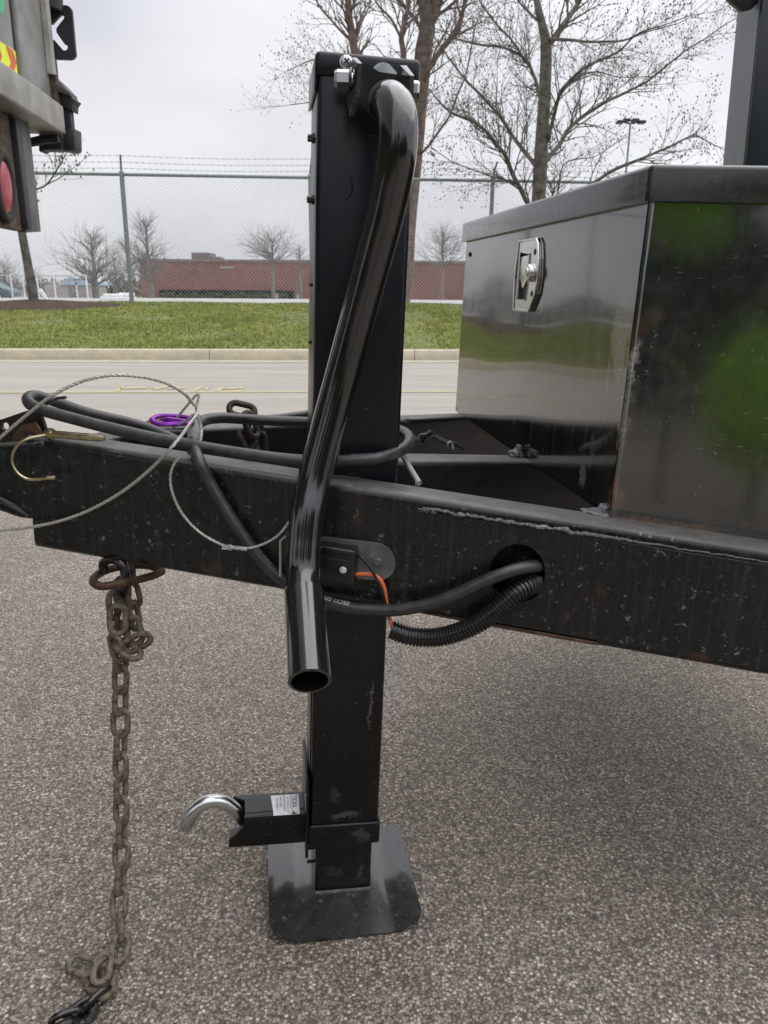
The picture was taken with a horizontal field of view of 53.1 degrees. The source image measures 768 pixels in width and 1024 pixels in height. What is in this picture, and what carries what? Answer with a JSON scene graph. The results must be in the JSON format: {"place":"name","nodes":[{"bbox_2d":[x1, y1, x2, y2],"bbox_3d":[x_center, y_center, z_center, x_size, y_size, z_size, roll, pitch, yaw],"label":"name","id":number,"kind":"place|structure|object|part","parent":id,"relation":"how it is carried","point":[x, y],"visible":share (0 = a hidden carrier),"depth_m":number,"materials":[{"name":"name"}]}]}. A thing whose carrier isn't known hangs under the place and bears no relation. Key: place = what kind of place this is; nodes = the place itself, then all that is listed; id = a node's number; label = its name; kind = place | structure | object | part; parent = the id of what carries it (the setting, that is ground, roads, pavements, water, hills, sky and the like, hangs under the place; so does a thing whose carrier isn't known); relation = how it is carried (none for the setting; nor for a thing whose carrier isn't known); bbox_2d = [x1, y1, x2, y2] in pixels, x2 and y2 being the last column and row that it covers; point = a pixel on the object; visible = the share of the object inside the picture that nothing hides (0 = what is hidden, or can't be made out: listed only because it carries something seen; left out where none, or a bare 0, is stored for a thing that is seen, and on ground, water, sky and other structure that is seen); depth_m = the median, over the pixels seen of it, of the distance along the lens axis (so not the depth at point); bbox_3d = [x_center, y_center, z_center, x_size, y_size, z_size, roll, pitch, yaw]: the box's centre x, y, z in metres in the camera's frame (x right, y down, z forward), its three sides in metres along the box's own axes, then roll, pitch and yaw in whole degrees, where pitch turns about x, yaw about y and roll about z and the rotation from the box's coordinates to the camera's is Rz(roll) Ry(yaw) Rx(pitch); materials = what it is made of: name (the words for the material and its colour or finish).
{"place":"outdoors","nodes":[
{"label":"outdoors","id":0,"kind":"place"},
{"bbox_2d":[103,294,123,296],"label":"wrapped bundle","id":1,"kind":"object","parent":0,"point":[115,295],"visible":0.91,"depth_m":72.81,"materials":[{"name":"white paint"}]},
{"bbox_2d":[20,291,414,357],"bbox_3d":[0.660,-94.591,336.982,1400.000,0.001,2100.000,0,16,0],"label":"ground","id":2,"kind":"structure","parent":0,"point":[141,297],"depth_m":250.08,"materials":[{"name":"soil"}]},
{"bbox_2d":[0,253,22,287],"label":"bare tree","id":3,"kind":"object","parent":2,"relation":"on","point":[4,278],"visible":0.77,"depth_m":124.24,"materials":[{"name":"plant"}]},
{"bbox_2d":[12,268,43,291],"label":"bare tree","id":4,"kind":"object","parent":2,"relation":"on","point":[35,280],"visible":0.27,"depth_m":133.97,"materials":[{"name":"plant"}]},
{"bbox_2d":[1,276,283,296],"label":"treeline","id":5,"kind":"object","parent":2,"relation":"on","point":[110,289],"visible":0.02,"depth_m":222.69,"materials":[{"name":"grey plant"}]},
{"bbox_2d":[0,363,458,433],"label":"road","id":6,"kind":"structure","parent":0,"point":[42,377],"depth_m":8.29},
{"bbox_2d":[115,385,244,390],"bbox_3d":[-2.134,-1.298,8.059,1.381,0.001,0.522,0,16,0],"label":"road marking","id":7,"kind":"object","parent":6,"relation":"on","point":[161,387],"visible":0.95,"depth_m":8.07,"materials":[{"name":"yellow paint"}]},
{"bbox_2d":[0,391,456,392],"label":"yellow road line","id":8,"kind":"object","parent":6,"relation":"on","point":[185,391],"depth_m":7.79,"materials":[{"name":"paint"}]},
{"bbox_2d":[0,360,458,362],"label":"gutter","id":9,"kind":"object","parent":6,"relation":"on","point":[430,361],"depth_m":11.19,"materials":[{"name":"concrete"}]},
{"bbox_2d":[0,300,461,348],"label":"lawn bank","id":10,"kind":"structure","parent":0,"point":[412,337],"depth_m":13.20,"materials":[{"name":"plant"}]},
{"bbox_2d":[0,299,127,310],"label":"mulch bed","id":11,"kind":"object","parent":10,"relation":"on","point":[43,304],"visible":0.91,"depth_m":15.96,"materials":[{"name":"brown soil"}]},
{"bbox_2d":[18,139,93,299],"bbox_3d":[-6.618,-6.686,15.552,1.423,5.247,1.690,-12,20,-36],"label":"bare tree","id":12,"kind":"object","parent":11,"relation":"on","point":[32,292],"visible":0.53,"depth_m":15.95,"materials":[{"name":"brown plant"}]},
{"bbox_2d":[0,348,459,362],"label":"kerb","id":13,"kind":"structure","parent":10,"relation":"on","point":[159,354],"depth_m":11.36,"materials":[{"name":"concrete"}]},
{"bbox_2d":[0,154,676,304],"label":"chain link fence","id":14,"kind":"object","parent":10,"relation":"on","point":[121,174],"visible":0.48,"depth_m":16.68,"materials":[{"name":"metal"}]},
{"bbox_2d":[230,0,526,301],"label":"bare tree","id":15,"kind":"object","parent":10,"relation":"on","point":[352,37],"visible":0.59,"depth_m":19.01,"materials":[{"name":"brown plant"}]},
{"bbox_2d":[377,0,737,208],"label":"bare tree","id":16,"kind":"object","parent":10,"relation":"on","point":[543,138],"visible":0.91,"depth_m":14.81,"materials":[{"name":"brown plant"}]},
{"bbox_2d":[0,297,462,304],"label":"parking lot","id":17,"kind":"structure","parent":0,"point":[231,300],"depth_m":39.12,"materials":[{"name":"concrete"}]},
{"bbox_2d":[0,282,20,297],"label":"parked car","id":18,"kind":"object","parent":17,"relation":"on","point":[9,294],"visible":0.48,"depth_m":55.28,"materials":[{"name":"blue paint"}]},
{"bbox_2d":[38,289,47,298],"bbox_3d":[-17.093,-10.880,38.589,0.464,0.668,0.120,0,16,0],"label":"fallen sign board","id":19,"kind":"object","parent":17,"relation":"on","point":[42,293],"visible":0.56,"depth_m":38.52,"materials":[{"name":"white paint"}]},
{"bbox_2d":[0,275,88,298],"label":"yard fence","id":20,"kind":"object","parent":17,"relation":"on","point":[37,286],"visible":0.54,"depth_m":47.96,"materials":[{"name":"white metal"}]},
{"bbox_2d":[45,277,108,297],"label":"yard shed","id":21,"kind":"structure","parent":17,"relation":"on","point":[82,286],"depth_m":76.94,"materials":[{"name":"metal"}]},
{"bbox_2d":[68,285,76,297],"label":"door","id":22,"kind":"structure","parent":21,"relation":"in","point":[72,292],"depth_m":76.92,"materials":[{"name":"metal"}]},
{"bbox_2d":[39,220,135,297],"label":"bare tree","id":23,"kind":"object","parent":17,"relation":"on","point":[94,282],"visible":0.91,"depth_m":58.76,"materials":[{"name":"grey plant"}]},
{"bbox_2d":[100,243,132,293],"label":"bare tree","id":24,"kind":"object","parent":17,"relation":"on","point":[116,285],"visible":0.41,"depth_m":114.72,"materials":[{"name":"grey plant"}]},
{"bbox_2d":[103,233,149,286],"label":"bare tree","id":25,"kind":"object","parent":17,"relation":"on","point":[123,280],"visible":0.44,"depth_m":94.84,"materials":[{"name":"plant"}]},
{"bbox_2d":[116,210,181,297],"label":"bare tree","id":26,"kind":"object","parent":17,"relation":"on","point":[147,260],"visible":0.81,"depth_m":90.13,"materials":[{"name":"plant"}]},
{"bbox_2d":[158,291,288,298],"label":"hedge","id":27,"kind":"object","parent":17,"relation":"on","point":[219,295],"visible":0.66,"depth_m":105.01,"materials":[{"name":"green plant"}]},
{"bbox_2d":[231,216,308,298],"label":"bare tree","id":28,"kind":"object","parent":17,"relation":"on","point":[264,252],"visible":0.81,"depth_m":83.14,"materials":[{"name":"grey plant"}]},
{"bbox_2d":[290,243,309,298],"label":"bare tree","id":29,"kind":"object","parent":17,"relation":"on","point":[300,271],"visible":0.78,"depth_m":87.72,"materials":[{"name":"grey plant"}]},
{"bbox_2d":[138,253,464,299],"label":"brick building","id":30,"kind":"structure","parent":17,"relation":"on","point":[224,268],"depth_m":105.30,"materials":[{"name":"brick"},{"name":"glass"},{"name":"metal"}]},
{"bbox_2d":[162,290,175,293],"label":"window","id":31,"kind":"structure","parent":30,"relation":"in","point":[164,291],"depth_m":107.08,"materials":[{"name":"black glass"}]},
{"bbox_2d":[176,290,188,293],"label":"window","id":32,"kind":"structure","parent":30,"relation":"in","point":[177,291],"depth_m":107.08,"materials":[{"name":"black glass"}]},
{"bbox_2d":[189,290,201,294],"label":"window","id":33,"kind":"structure","parent":30,"relation":"in","point":[192,291],"depth_m":107.08,"materials":[{"name":"black glass"}]},
{"bbox_2d":[202,290,215,295],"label":"window","id":34,"kind":"structure","parent":30,"relation":"in","point":[211,291],"depth_m":107.08,"materials":[{"name":"black glass"}]},
{"bbox_2d":[215,290,228,295],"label":"window","id":35,"kind":"structure","parent":30,"relation":"in","point":[217,291],"depth_m":107.08,"materials":[{"name":"black glass"}]},
{"bbox_2d":[229,290,241,294],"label":"window","id":36,"kind":"structure","parent":30,"relation":"in","point":[233,292],"depth_m":107.10,"materials":[{"name":"black glass"}]},
{"bbox_2d":[242,291,254,294],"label":"window","id":37,"kind":"structure","parent":30,"relation":"in","point":[247,292],"depth_m":107.10,"materials":[{"name":"black glass"}]},
{"bbox_2d":[255,291,268,294],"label":"window","id":38,"kind":"structure","parent":30,"relation":"in","point":[259,292],"depth_m":107.10,"materials":[{"name":"black glass"}]},
{"bbox_2d":[282,291,293,298],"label":"window","id":39,"kind":"structure","parent":30,"relation":"in","point":[291,295],"depth_m":107.13,"materials":[{"name":"black glass"}]},
{"bbox_2d":[415,215,475,299],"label":"bare tree","id":40,"kind":"object","parent":17,"relation":"on","point":[440,251],"visible":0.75,"depth_m":83.52,"materials":[{"name":"plant"}]},
{"bbox_2d":[615,118,645,172],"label":"lot light","id":41,"kind":"object","parent":17,"relation":"on","point":[638,121],"visible":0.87,"depth_m":43.54,"materials":[{"name":"black paint"}]},
{"bbox_2d":[0,0,736,290],"label":"sky","id":42,"kind":"structure","parent":0,"point":[160,79],"materials":[{"name":"white"}]},
{"bbox_2d":[0,511,767,1023],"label":"asphalt yard","id":43,"kind":"structure","parent":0,"point":[568,935],"depth_m":1.51,"materials":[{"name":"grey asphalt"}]},
{"bbox_2d":[0,0,81,232],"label":"box truck","id":44,"kind":"object","parent":43,"relation":"on","point":[38,96],"visible":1,"depth_m":2.09,"materials":[{"name":"paint"}]},
{"bbox_3d":[-0.885,-1.989,0.717,0.022,2.385,2.070,-1,16,-5],"label":"rear door","id":45,"kind":"part","parent":44,"relation":"part of","materials":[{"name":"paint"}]},
{"bbox_2d":[48,983,112,1023],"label":"chain hook","id":46,"kind":"object","parent":43,"relation":"on","point":[84,1010],"visible":1,"depth_m":1.08,"materials":[{"name":"metal"}]},
{"bbox_2d":[179,51,421,942],"bbox_3d":[-0.075,0.046,1.129,0.379,1.291,0.393,-13,21,-38],"label":"trailer jack","id":47,"kind":"object","parent":43,"relation":"on","point":[339,868],"visible":0.99,"depth_m":1.07,"materials":[{"name":"paint"}]},
{"bbox_2d":[0,396,767,673],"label":"trailer","id":48,"kind":"object","parent":47,"relation":"attached to","point":[462,500],"visible":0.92,"depth_m":1.08,"materials":[{"name":"paint"}]},
{"bbox_2d":[10,428,105,480],"bbox_3d":[-0.471,-0.085,1.122,0.135,0.073,0.040,0,16,0],"label":"hook","id":49,"kind":"object","parent":48,"relation":"attached to","point":[50,433],"visible":1,"depth_m":1.11,"materials":[{"name":"yellow metal"}]},
{"bbox_2d":[0,373,202,531],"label":"steel lanyard","id":50,"kind":"object","parent":48,"relation":"attached to","point":[193,417],"visible":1,"depth_m":1.08,"materials":[{"name":"silver metal"}]},
{"bbox_2d":[89,558,165,595],"bbox_3d":[-0.405,0.094,1.200,0.102,0.071,0.166,0,16,0],"label":"shackle","id":51,"kind":"object","parent":48,"relation":"attached to","point":[127,580],"visible":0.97,"depth_m":1.17,"materials":[{"name":"brown metal"}]},
{"bbox_2d":[65,576,152,1001],"bbox_3d":[-0.424,0.406,1.171,0.099,0.569,0.281,2,16,7],"label":"safety chain","id":52,"kind":"object","parent":51,"relation":"hanging from","point":[126,605],"visible":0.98,"depth_m":1.21,"materials":[{"name":"metal"}]},
{"bbox_2d":[149,414,194,426],"bbox_3d":[-0.319,-0.138,1.157,0.070,0.015,0.035,0,16,0],"label":"carabiner","id":53,"kind":"object","parent":48,"relation":"on","point":[170,419],"visible":0.83,"depth_m":1.15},
{"bbox_2d":[169,456,288,549],"bbox_3d":[-0.218,-0.010,1.077,0.182,0.128,0.013,5,17,15],"label":"switch lanyard","id":54,"kind":"object","parent":48,"relation":"hanging from","point":[200,532],"visible":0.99,"depth_m":1.09,"materials":[{"name":"metal"}]},
{"bbox_2d":[222,544,248,551],"bbox_3d":[-0.210,0.050,1.087,0.040,0.011,0.011,4,16,12],"label":"cable crimp","id":55,"kind":"object","parent":54,"relation":"attached to","point":[230,547],"visible":1,"depth_m":1.08,"materials":[{"name":"metal"}]},
{"bbox_2d":[226,400,268,462],"bbox_3d":[-0.234,-0.131,1.320,0.057,0.122,0.048,10,19,31],"label":"safety chain","id":56,"kind":"object","parent":48,"relation":"hanging from","point":[255,434],"visible":0.64,"depth_m":1.31,"materials":[{"name":"brown metal"}]},
{"bbox_2d":[21,390,543,616],"bbox_3d":[-0.140,-0.040,1.198,0.788,0.292,0.283,4,16,12],"label":"trailer cable","id":57,"kind":"object","parent":48,"relation":"attached to","point":[67,411],"visible":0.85,"depth_m":1.09,"materials":[{"name":"rubber"}]},
{"bbox_2d":[187,413,201,454],"bbox_3d":[-0.284,-0.117,1.152,0.021,0.052,0.092,-3,16,-10],"label":"tape wrap","id":58,"kind":"object","parent":57,"relation":"attached to","point":[193,429],"visible":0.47,"depth_m":1.14,"materials":[{"name":"grey plastic"}]},
{"bbox_2d":[279,535,395,584],"bbox_3d":[-0.066,0.066,1.075,0.162,0.067,0.034,3,16,10],"label":"breakaway switch","id":59,"kind":"object","parent":48,"relation":"attached to","point":[342,562],"visible":0.59,"depth_m":1.07,"materials":[{"name":"black plastic"}]},
{"bbox_2d":[356,553,389,618],"bbox_3d":[-0.014,0.110,1.075,0.056,0.107,0.012,2,16,5],"label":"black wire","id":60,"kind":"object","parent":59,"relation":"attached to","point":[373,574],"visible":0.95,"depth_m":1.06,"materials":[{"name":"plastic"}]},
{"bbox_2d":[355,572,392,627],"bbox_3d":[-0.012,0.123,1.083,0.060,0.083,0.017,4,16,13],"label":"orange wire","id":61,"kind":"object","parent":59,"relation":"attached to","point":[382,583],"visible":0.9,"depth_m":1.07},
{"bbox_2d":[272,410,409,425],"bbox_3d":[-0.086,-0.168,1.379,0.270,0.032,0.046,-4,17,-15],"label":"spare cord","id":62,"kind":"object","parent":48,"relation":"attached to","point":[405,421],"visible":0.28,"depth_m":1.36,"materials":[{"name":"rubber"}]},
{"bbox_2d":[388,574,542,646],"bbox_3d":[0.118,0.134,1.074,0.223,0.108,0.084,0,16,0],"label":"corrugated conduit","id":63,"kind":"object","parent":48,"relation":"attached to","point":[496,609],"visible":0.98,"depth_m":1.04,"materials":[{"name":"plastic"}]},
{"bbox_2d":[455,164,767,539],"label":"toolbox","id":64,"kind":"object","parent":48,"relation":"on","point":[613,353],"visible":1,"depth_m":1.03,"materials":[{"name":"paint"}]},
{"bbox_2d":[723,0,767,165],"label":"trailer upright","id":65,"kind":"object","parent":48,"relation":"part of","point":[746,141],"visible":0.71,"depth_m":1.82,"materials":[{"name":"paint"}]},
{"bbox_2d":[457,925,470,928],"bbox_3d":[0.131,0.676,1.250,0.022,0.008,0.011,0,16,0],"label":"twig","id":66,"kind":"object","parent":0,"point":[463,927],"visible":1,"depth_m":1.25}
]}

